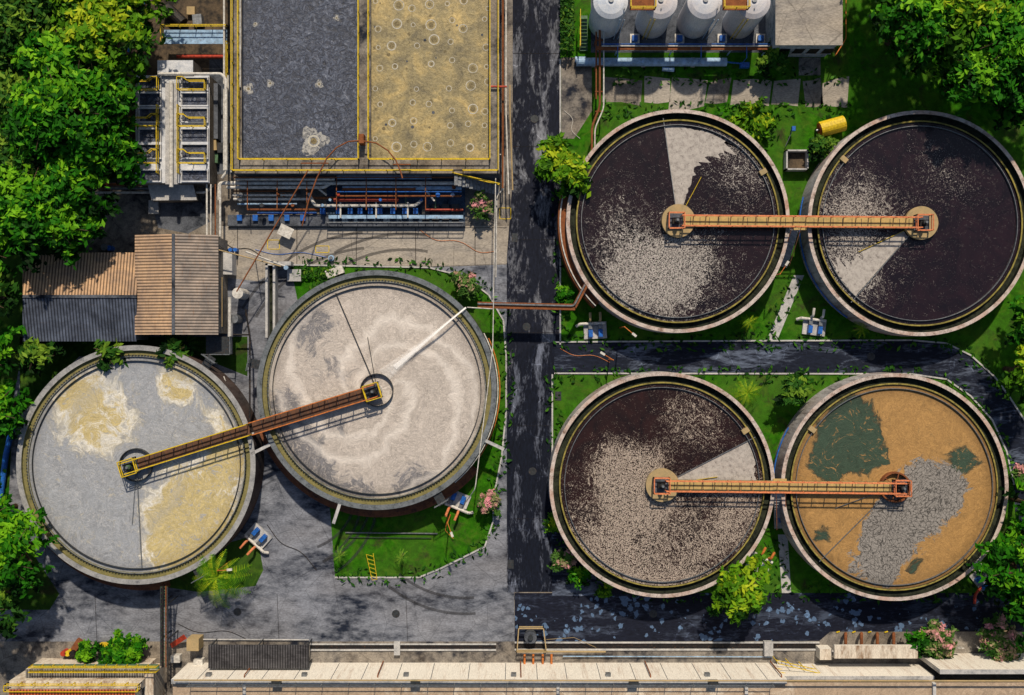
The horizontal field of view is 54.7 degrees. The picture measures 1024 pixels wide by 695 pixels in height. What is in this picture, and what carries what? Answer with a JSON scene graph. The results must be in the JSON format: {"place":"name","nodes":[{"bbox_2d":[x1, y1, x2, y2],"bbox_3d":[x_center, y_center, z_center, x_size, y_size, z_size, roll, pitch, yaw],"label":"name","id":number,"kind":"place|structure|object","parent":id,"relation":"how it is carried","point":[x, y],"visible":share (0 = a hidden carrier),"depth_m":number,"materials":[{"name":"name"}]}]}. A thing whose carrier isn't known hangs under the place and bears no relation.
{"place":"outdoors","nodes":[
{"label":"outdoors","id":0,"kind":"place"},
{"bbox_2d":[128,0,232,233],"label":"filter yard ground","id":1,"kind":"structure","parent":0,"point":[186,217],"depth_m":99.99,"materials":[{"name":"concrete"}]},
{"bbox_2d":[106,0,176,43],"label":"tree","id":2,"kind":"object","parent":1,"relation":"on","point":[151,14],"visible":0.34,"depth_m":93.67,"materials":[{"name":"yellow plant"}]},
{"bbox_2d":[127,3,229,163],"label":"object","id":3,"kind":"object","parent":1,"relation":"on","point":[179,20],"visible":0.79,"depth_m":98.00,"materials":[{"name":"metal"}]},
{"bbox_2d":[136,60,227,214],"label":"filter unit","id":4,"kind":"object","parent":1,"relation":"on","point":[169,184],"visible":0.88,"depth_m":97.39,"materials":[{"name":"metal"}]},
{"bbox_2d":[128,24,228,174],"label":"metal railing","id":5,"kind":"object","parent":4,"relation":"attached to","point":[178,114],"visible":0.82,"depth_m":96.81,"materials":[{"name":"metal"}]},
{"bbox_2d":[0,0,1023,641],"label":"roads","id":6,"kind":"structure","parent":0,"point":[294,594],"depth_m":99.99,"materials":[{"name":"asphalt"}]},
{"bbox_2d":[0,469,27,533],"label":"tree","id":7,"kind":"object","parent":6,"relation":"on","point":[6,507],"visible":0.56,"depth_m":94.52,"materials":[{"name":"green plant"}]},
{"bbox_2d":[0,373,33,439],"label":"tree","id":8,"kind":"object","parent":6,"relation":"on","point":[10,407],"visible":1,"depth_m":95.06,"materials":[{"name":"green plant"}]},
{"bbox_2d":[0,507,59,598],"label":"tree","id":9,"kind":"object","parent":6,"relation":"on","point":[13,545],"visible":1,"depth_m":93.19,"materials":[{"name":"green plant"}]},
{"bbox_2d":[22,234,227,340],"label":"shed","id":10,"kind":"structure","parent":6,"relation":"on","point":[163,284],"depth_m":96.12,"materials":[{"name":"metal"}]},
{"bbox_2d":[16,345,263,589],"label":"clarifier","id":11,"kind":"object","parent":6,"relation":"on","point":[86,430],"visible":0.94,"depth_m":96.88,"materials":[{"name":"liquid"}]},
{"bbox_2d":[120,423,251,474],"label":"bridge","id":12,"kind":"structure","parent":11,"relation":"on","point":[194,446],"depth_m":96.15,"materials":[{"name":"metal"}]},
{"bbox_2d":[116,456,140,477],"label":"guard railing","id":13,"kind":"object","parent":12,"relation":"on","point":[130,466],"visible":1,"depth_m":95.65,"materials":[{"name":"metal"}]},
{"bbox_2d":[160,586,178,667],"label":"pipe bridge","id":14,"kind":"structure","parent":6,"relation":"on","point":[162,626],"depth_m":96.78,"materials":[{"name":"metal"}]},
{"bbox_2d":[239,522,272,554],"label":"pump set","id":15,"kind":"object","parent":6,"relation":"on","point":[258,536],"visible":1,"depth_m":99.55,"materials":[{"name":"concrete"}]},
{"bbox_2d":[236,134,410,291],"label":"hose arches","id":16,"kind":"structure","parent":6,"relation":"on","point":[362,140],"depth_m":95.37,"materials":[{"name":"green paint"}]},
{"bbox_2d":[95,53,559,639],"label":"slab joints","id":17,"kind":"object","parent":6,"relation":"on","point":[389,227],"visible":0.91,"depth_m":99.97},
{"bbox_2d":[547,548,577,571],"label":"flower bush","id":18,"kind":"object","parent":6,"relation":"on","point":[567,560],"visible":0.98,"depth_m":98.50,"materials":[{"name":"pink plant"}]},
{"bbox_2d":[565,566,590,589],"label":"shrub","id":19,"kind":"object","parent":6,"relation":"on","point":[578,577],"visible":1,"depth_m":98.79,"materials":[{"name":"green plant"}]},
{"bbox_2d":[588,0,770,39],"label":"storage tanks","id":20,"kind":"object","parent":6,"relation":"on","point":[695,19],"visible":0.97,"depth_m":95.02,"materials":[{"name":"metal"}]},
{"bbox_2d":[624,0,754,9],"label":"tank platforms","id":21,"kind":"object","parent":20,"relation":"on","point":[652,4],"visible":1,"depth_m":93.38,"materials":[{"name":"yellow paint"}]},
{"bbox_2d":[0,0,1023,694],"bbox_3d":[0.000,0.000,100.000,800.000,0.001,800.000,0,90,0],"label":"ground","id":22,"kind":"structure","parent":0,"point":[122,232],"depth_m":100.00,"materials":[{"name":"concrete"}]},
{"bbox_2d":[0,228,29,277],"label":"tree","id":23,"kind":"object","parent":22,"relation":"on","point":[5,248],"visible":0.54,"depth_m":93.30,"materials":[{"name":"green plant"}]},
{"bbox_2d":[26,186,106,269],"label":"tree","id":24,"kind":"object","parent":22,"relation":"on","point":[88,229],"visible":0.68,"depth_m":92.85,"materials":[{"name":"green plant"}]},
{"bbox_2d":[36,136,122,222],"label":"tree","id":25,"kind":"object","parent":22,"relation":"on","point":[56,173],"visible":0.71,"depth_m":91.50,"materials":[{"name":"green plant"}]},
{"bbox_2d":[75,639,103,663],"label":"bush","id":26,"kind":"object","parent":22,"relation":"on","point":[86,652],"visible":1,"depth_m":98.20,"materials":[{"name":"green plant"}]},
{"bbox_2d":[61,104,149,203],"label":"tree","id":27,"kind":"object","parent":22,"relation":"on","point":[126,164],"visible":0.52,"depth_m":92.57,"materials":[{"name":"green plant"}]},
{"bbox_2d":[97,628,144,663],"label":"bush","id":28,"kind":"object","parent":22,"relation":"on","point":[117,649],"visible":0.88,"depth_m":97.73,"materials":[{"name":"green plant"}]},
{"bbox_2d":[129,634,149,663],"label":"bush","id":29,"kind":"object","parent":22,"relation":"on","point":[138,643],"visible":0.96,"depth_m":98.35,"materials":[{"name":"green plant"}]},
{"bbox_2d":[3,634,311,694],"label":"buildings","id":30,"kind":"structure","parent":22,"relation":"on","point":[63,676],"depth_m":97.00,"materials":[{"name":"metal"}]},
{"bbox_2d":[94,0,512,276],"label":"pipes","id":31,"kind":"object","parent":22,"relation":"on","point":[326,184],"visible":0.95,"depth_m":98.13,"materials":[{"name":"metal"}]},
{"bbox_2d":[228,172,499,226],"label":"rack","id":32,"kind":"object","parent":22,"relation":"on","point":[321,218],"visible":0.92,"depth_m":99.65,"materials":[{"name":"metal"}]},
{"bbox_2d":[233,0,499,178],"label":"aeration basins","id":33,"kind":"object","parent":22,"relation":"on","point":[429,78],"visible":1,"depth_m":97.05,"materials":[{"name":"concrete"}]},
{"bbox_2d":[231,0,498,171],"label":"basin railings","id":34,"kind":"object","parent":33,"relation":"on","point":[311,159],"visible":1,"depth_m":95.51,"materials":[{"name":"metal"}]},
{"bbox_2d":[467,189,494,220],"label":"flower bush","id":35,"kind":"object","parent":22,"relation":"on","point":[480,203],"visible":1,"depth_m":98.41,"materials":[{"name":"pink plant"}]},
{"bbox_2d":[99,112,874,638],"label":"yard equipment","id":36,"kind":"object","parent":22,"relation":"on","point":[219,346],"visible":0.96,"depth_m":98.70,"materials":[{"name":"white paint"}]},
{"bbox_2d":[0,0,1023,609],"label":"grass","id":37,"kind":"structure","parent":22,"relation":"on","point":[880,86],"depth_m":100.00,"materials":[{"name":"plant"}]},
{"bbox_2d":[0,271,22,326],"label":"tree","id":38,"kind":"object","parent":37,"relation":"on","point":[13,298],"visible":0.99,"depth_m":94.67,"materials":[{"name":"green plant"}]},
{"bbox_2d":[0,325,26,375],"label":"tree","id":39,"kind":"object","parent":37,"relation":"on","point":[6,337],"visible":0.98,"depth_m":94.45,"materials":[{"name":"green plant"}]},
{"bbox_2d":[0,580,31,639],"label":"tree","id":40,"kind":"object","parent":37,"relation":"on","point":[7,629],"visible":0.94,"depth_m":94.34,"materials":[{"name":"green plant"}]},
{"bbox_2d":[0,126,50,199],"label":"tree","id":41,"kind":"object","parent":37,"relation":"on","point":[12,162],"visible":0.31,"depth_m":92.02,"materials":[{"name":"green plant"}]},
{"bbox_2d":[0,0,62,72],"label":"tree","id":42,"kind":"object","parent":37,"relation":"on","point":[10,12],"visible":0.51,"depth_m":91.32,"materials":[{"name":"green plant"}]},
{"bbox_2d":[0,52,66,131],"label":"tree","id":43,"kind":"object","parent":37,"relation":"on","point":[9,79],"visible":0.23,"depth_m":92.16,"materials":[{"name":"green plant"}]},
{"bbox_2d":[0,159,78,272],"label":"tree","id":44,"kind":"object","parent":37,"relation":"on","point":[16,209],"visible":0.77,"depth_m":91.41,"materials":[{"name":"green plant"}]},
{"bbox_2d":[13,334,65,376],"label":"woods tree","id":45,"kind":"object","parent":37,"relation":"on","point":[30,351],"visible":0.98,"depth_m":96.38,"materials":[{"name":"green plant"}]},
{"bbox_2d":[6,24,121,111],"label":"tree","id":46,"kind":"object","parent":37,"relation":"on","point":[35,65],"visible":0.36,"depth_m":91.18,"materials":[{"name":"green plant"}]},
{"bbox_2d":[0,39,141,182],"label":"tree","id":47,"kind":"object","parent":37,"relation":"on","point":[24,125],"visible":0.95,"depth_m":90.05,"materials":[{"name":"green plant"}]},
{"bbox_2d":[29,0,147,43],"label":"tree","id":48,"kind":"object","parent":37,"relation":"on","point":[54,6],"visible":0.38,"depth_m":90.97,"materials":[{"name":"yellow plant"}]},
{"bbox_2d":[49,0,171,92],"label":"tree","id":49,"kind":"object","parent":37,"relation":"on","point":[81,27],"visible":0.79,"depth_m":90.67,"materials":[{"name":"green plant"}]},
{"bbox_2d":[94,339,128,372],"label":"woods tree","id":50,"kind":"object","parent":37,"relation":"on","point":[105,351],"visible":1,"depth_m":96.36,"materials":[{"name":"green plant"}]},
{"bbox_2d":[155,335,195,368],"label":"woods tree","id":51,"kind":"object","parent":37,"relation":"on","point":[172,343],"visible":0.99,"depth_m":96.59,"materials":[{"name":"green plant"}]},
{"bbox_2d":[193,549,251,608],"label":"palm","id":52,"kind":"object","parent":37,"relation":"on","point":[220,578],"visible":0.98,"depth_m":96.00,"materials":[{"name":"green plant"}]},
{"bbox_2d":[292,265,337,291],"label":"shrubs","id":53,"kind":"object","parent":37,"relation":"on","point":[322,273],"visible":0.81,"depth_m":99.50,"materials":[{"name":"green plant"}]},
{"bbox_2d":[257,270,496,516],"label":"clarifier","id":54,"kind":"object","parent":37,"relation":"on","point":[409,441],"visible":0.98,"depth_m":96.88,"materials":[{"name":"liquid"}]},
{"bbox_2d":[248,384,377,434],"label":"bridge","id":55,"kind":"structure","parent":54,"relation":"on","point":[265,424],"depth_m":96.15,"materials":[{"name":"metal"}]},
{"bbox_2d":[362,381,382,401],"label":"guard railing","id":56,"kind":"object","parent":55,"relation":"on","point":[373,391],"visible":1,"depth_m":96.11,"materials":[{"name":"metal"}]},
{"bbox_2d":[291,256,516,586],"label":"fringe grass","id":57,"kind":"structure","parent":37,"relation":"on","point":[490,469],"depth_m":99.85,"materials":[{"name":"plant"}]},
{"bbox_2d":[0,178,846,538],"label":"pipes","id":58,"kind":"object","parent":37,"relation":"on","point":[580,286],"visible":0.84,"depth_m":97.50,"materials":[{"name":"metal"}]},
{"bbox_2d":[444,491,472,520],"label":"pump set","id":59,"kind":"object","parent":37,"relation":"on","point":[457,500],"visible":0.98,"depth_m":99.42,"materials":[{"name":"concrete"}]},
{"bbox_2d":[451,270,481,300],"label":"flower bush","id":60,"kind":"object","parent":37,"relation":"on","point":[468,285],"visible":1,"depth_m":98.21,"materials":[{"name":"pink plant"}]},
{"bbox_2d":[476,489,501,515],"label":"flower bush","id":61,"kind":"object","parent":37,"relation":"on","point":[489,502],"visible":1,"depth_m":98.20,"materials":[{"name":"pink plant"}]},
{"bbox_2d":[532,132,593,198],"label":"tree","id":62,"kind":"object","parent":37,"relation":"on","point":[559,160],"visible":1,"depth_m":95.33,"materials":[{"name":"green plant"}]},
{"bbox_2d":[554,284,577,303],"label":"bush","id":63,"kind":"object","parent":37,"relation":"on","point":[565,294],"visible":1,"depth_m":98.66,"materials":[{"name":"green plant"}]},
{"bbox_2d":[559,0,575,52],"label":"road hedge","id":64,"kind":"object","parent":37,"relation":"on","point":[569,27],"depth_m":98.57,"materials":[{"name":"green plant"}]},
{"bbox_2d":[575,312,606,338],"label":"pump unit","id":65,"kind":"object","parent":37,"relation":"on","point":[595,330],"visible":1,"depth_m":99.53,"materials":[{"name":"metal"}]},
{"bbox_2d":[294,59,1023,577],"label":"kerbs","id":66,"kind":"structure","parent":37,"relation":"on","point":[560,341],"depth_m":99.88,"materials":[{"name":"concrete"}]},
{"bbox_2d":[548,371,774,597],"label":"clarifier tank","id":67,"kind":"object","parent":37,"relation":"on","point":[620,444],"visible":0.97,"depth_m":96.88,"materials":[{"name":"concrete"}]},
{"bbox_2d":[575,9,771,149],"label":"pipes","id":68,"kind":"object","parent":37,"relation":"on","point":[677,45],"visible":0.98,"depth_m":98.75,"materials":[{"name":"metal"}]},
{"bbox_2d":[565,109,789,332],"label":"clarifier","id":69,"kind":"object","parent":37,"relation":"on","point":[637,263],"visible":0.88,"depth_m":96.88,"materials":[{"name":"liquid"}]},
{"bbox_2d":[561,57,848,592],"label":"slabs","id":70,"kind":"structure","parent":37,"relation":"on","point":[576,93],"depth_m":99.99,"materials":[{"name":"concrete"}]},
{"bbox_2d":[604,66,847,86],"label":"fringe grass","id":71,"kind":"structure","parent":37,"relation":"on","point":[707,83],"depth_m":99.85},
{"bbox_2d":[602,99,851,119],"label":"fringe grass","id":72,"kind":"structure","parent":37,"relation":"on","point":[719,108],"depth_m":99.84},
{"bbox_2d":[706,551,772,627],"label":"tree","id":73,"kind":"object","parent":37,"relation":"on","point":[736,596],"visible":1,"depth_m":95.45,"materials":[{"name":"green plant"}]},
{"bbox_2d":[730,376,762,408],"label":"bush","id":74,"kind":"object","parent":37,"relation":"on","point":[746,390],"visible":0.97,"depth_m":97.02,"materials":[{"name":"yellow plant"}]},
{"bbox_2d":[727,96,779,148],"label":"bush","id":75,"kind":"object","parent":37,"relation":"on","point":[762,125],"visible":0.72,"depth_m":99.31,"materials":[{"name":"green plant"}]},
{"bbox_2d":[555,539,987,604],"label":"fringe grass","id":76,"kind":"structure","parent":37,"relation":"on","point":[778,587],"depth_m":99.85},
{"bbox_2d":[754,38,790,79],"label":"bush","id":77,"kind":"object","parent":37,"relation":"on","point":[769,60],"visible":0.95,"depth_m":97.68,"materials":[{"name":"green plant"}]},
{"bbox_2d":[551,138,1004,396],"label":"fringe grass","id":78,"kind":"structure","parent":37,"relation":"on","point":[851,338],"depth_m":99.86,"materials":[{"name":"plant"}]},
{"bbox_2d":[544,364,1015,482],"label":"fringe grass","id":79,"kind":"structure","parent":37,"relation":"on","point":[892,366],"depth_m":99.85,"materials":[{"name":"plant"}]},
{"bbox_2d":[773,217,806,529],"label":"bridge stairs","id":80,"kind":"structure","parent":37,"relation":"on","point":[792,237],"depth_m":96.55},
{"bbox_2d":[772,370,815,406],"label":"bush","id":81,"kind":"object","parent":37,"relation":"on","point":[796,392],"visible":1,"depth_m":97.01,"materials":[{"name":"green plant"}]},
{"bbox_2d":[766,0,842,56],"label":"control building","id":82,"kind":"structure","parent":37,"relation":"on","point":[805,28],"depth_m":95.28,"materials":[{"name":"concrete"}]},
{"bbox_2d":[796,308,826,336],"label":"pump unit","id":83,"kind":"object","parent":37,"relation":"on","point":[811,325],"visible":1,"depth_m":99.47,"materials":[{"name":"metal"}]},
{"bbox_2d":[807,134,839,162],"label":"bush","id":84,"kind":"object","parent":37,"relation":"on","point":[819,147],"visible":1,"depth_m":97.95,"materials":[{"name":"green plant"}]},
{"bbox_2d":[773,372,1008,600],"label":"clarifier tank","id":85,"kind":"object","parent":37,"relation":"on","point":[937,443],"visible":0.94,"depth_m":96.88,"materials":[{"name":"liquid"}]},
{"bbox_2d":[665,479,906,494],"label":"bridge","id":86,"kind":"structure","parent":85,"relation":"on","point":[796,487],"depth_m":96.15,"materials":[{"name":"metal"}]},
{"bbox_2d":[653,477,670,494],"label":"guard railing","id":87,"kind":"object","parent":86,"relation":"on","point":[661,485],"visible":1,"depth_m":95.65,"materials":[{"name":"metal"}]},
{"bbox_2d":[892,479,911,496],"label":"guard railing","id":88,"kind":"object","parent":86,"relation":"on","point":[898,488],"visible":1,"depth_m":95.56,"materials":[{"name":"metal"}]},
{"bbox_2d":[798,110,1023,335],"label":"clarifier","id":89,"kind":"object","parent":37,"relation":"on","point":[960,265],"visible":0.99,"depth_m":96.88,"materials":[{"name":"liquid"}]},
{"bbox_2d":[132,118,908,569],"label":"scraper arms","id":90,"kind":"object","parent":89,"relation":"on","point":[686,154],"visible":0.95,"depth_m":96.87},
{"bbox_2d":[681,214,922,228],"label":"bridge","id":91,"kind":"structure","parent":89,"relation":"on","point":[813,221],"depth_m":96.15,"materials":[{"name":"metal"}]},
{"bbox_2d":[667,212,684,228],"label":"guard railing","id":92,"kind":"object","parent":91,"relation":"on","point":[675,220],"visible":1,"depth_m":95.65,"materials":[{"name":"metal"}]},
{"bbox_2d":[913,214,933,231],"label":"guard railing","id":93,"kind":"object","parent":91,"relation":"on","point":[923,222],"visible":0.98,"depth_m":95.56,"materials":[{"name":"metal"}]},
{"bbox_2d":[867,0,963,78],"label":"tree","id":94,"kind":"object","parent":37,"relation":"on","point":[930,30],"visible":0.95,"depth_m":91.32,"materials":[{"name":"green plant"}]},
{"bbox_2d":[887,0,1014,87],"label":"tree","id":95,"kind":"object","parent":37,"relation":"on","point":[970,14],"visible":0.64,"depth_m":90.58,"materials":[{"name":"green plant"}]},
{"bbox_2d":[930,33,1018,116],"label":"tree","id":96,"kind":"object","parent":37,"relation":"on","point":[984,84],"visible":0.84,"depth_m":91.69,"materials":[{"name":"green plant"}]},
{"bbox_2d":[945,0,1023,114],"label":"tree","id":97,"kind":"object","parent":37,"relation":"on","point":[1013,28],"visible":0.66,"depth_m":90.57,"materials":[{"name":"green plant"}]},
{"bbox_2d":[965,517,1023,606],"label":"tree","id":98,"kind":"object","parent":37,"relation":"on","point":[1001,553],"visible":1,"depth_m":93.50,"materials":[{"name":"green plant"}]},
{"bbox_2d":[982,62,1023,130],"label":"tree","id":99,"kind":"object","parent":37,"relation":"on","point":[1017,118],"visible":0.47,"depth_m":94.14,"materials":[{"name":"green plant"}]},
{"bbox_2d":[988,565,1023,650],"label":"tree","id":100,"kind":"object","parent":37,"relation":"on","point":[1014,609],"visible":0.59,"depth_m":94.36,"materials":[{"name":"green plant"}]},
{"bbox_2d":[992,341,1023,404],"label":"tree","id":101,"kind":"object","parent":37,"relation":"on","point":[1013,380],"visible":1,"depth_m":94.43,"materials":[{"name":"green plant"}]},
{"bbox_2d":[999,477,1023,535],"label":"tree","id":102,"kind":"object","parent":37,"relation":"on","point":[1014,497],"visible":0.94,"depth_m":94.68,"materials":[{"name":"green plant"}]},
{"bbox_2d":[1004,295,1023,344],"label":"tree","id":103,"kind":"object","parent":37,"relation":"on","point":[1018,316],"visible":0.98,"depth_m":95.06,"materials":[{"name":"green plant"}]},
{"bbox_2d":[203,624,983,672],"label":"roadside","id":104,"kind":"structure","parent":22,"relation":"on","point":[766,647],"depth_m":99.85,"materials":[{"name":"concrete"}]},
{"bbox_2d":[171,645,1023,694],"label":"perimeter wall","id":105,"kind":"structure","parent":22,"relation":"on","point":[520,678],"depth_m":95.45,"materials":[{"name":"concrete"}]},
{"bbox_2d":[904,626,929,657],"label":"bush","id":106,"kind":"object","parent":22,"relation":"on","point":[922,642],"visible":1,"depth_m":97.91,"materials":[{"name":"green plant"}]},
{"bbox_2d":[916,618,958,659],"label":"flower bush","id":107,"kind":"object","parent":22,"relation":"on","point":[942,645],"visible":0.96,"depth_m":97.85,"materials":[{"name":"pink plant"}]},
{"bbox_2d":[975,612,1023,661],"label":"flower bush","id":108,"kind":"object","parent":22,"relation":"on","point":[997,636],"visible":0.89,"depth_m":97.65,"materials":[{"name":"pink plant"}]},
{"bbox_2d":[784,0,846,171],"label":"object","id":109,"kind":"structure","parent":0,"point":[796,160],"depth_m":99.00,"materials":[{"name":"orange paint"}]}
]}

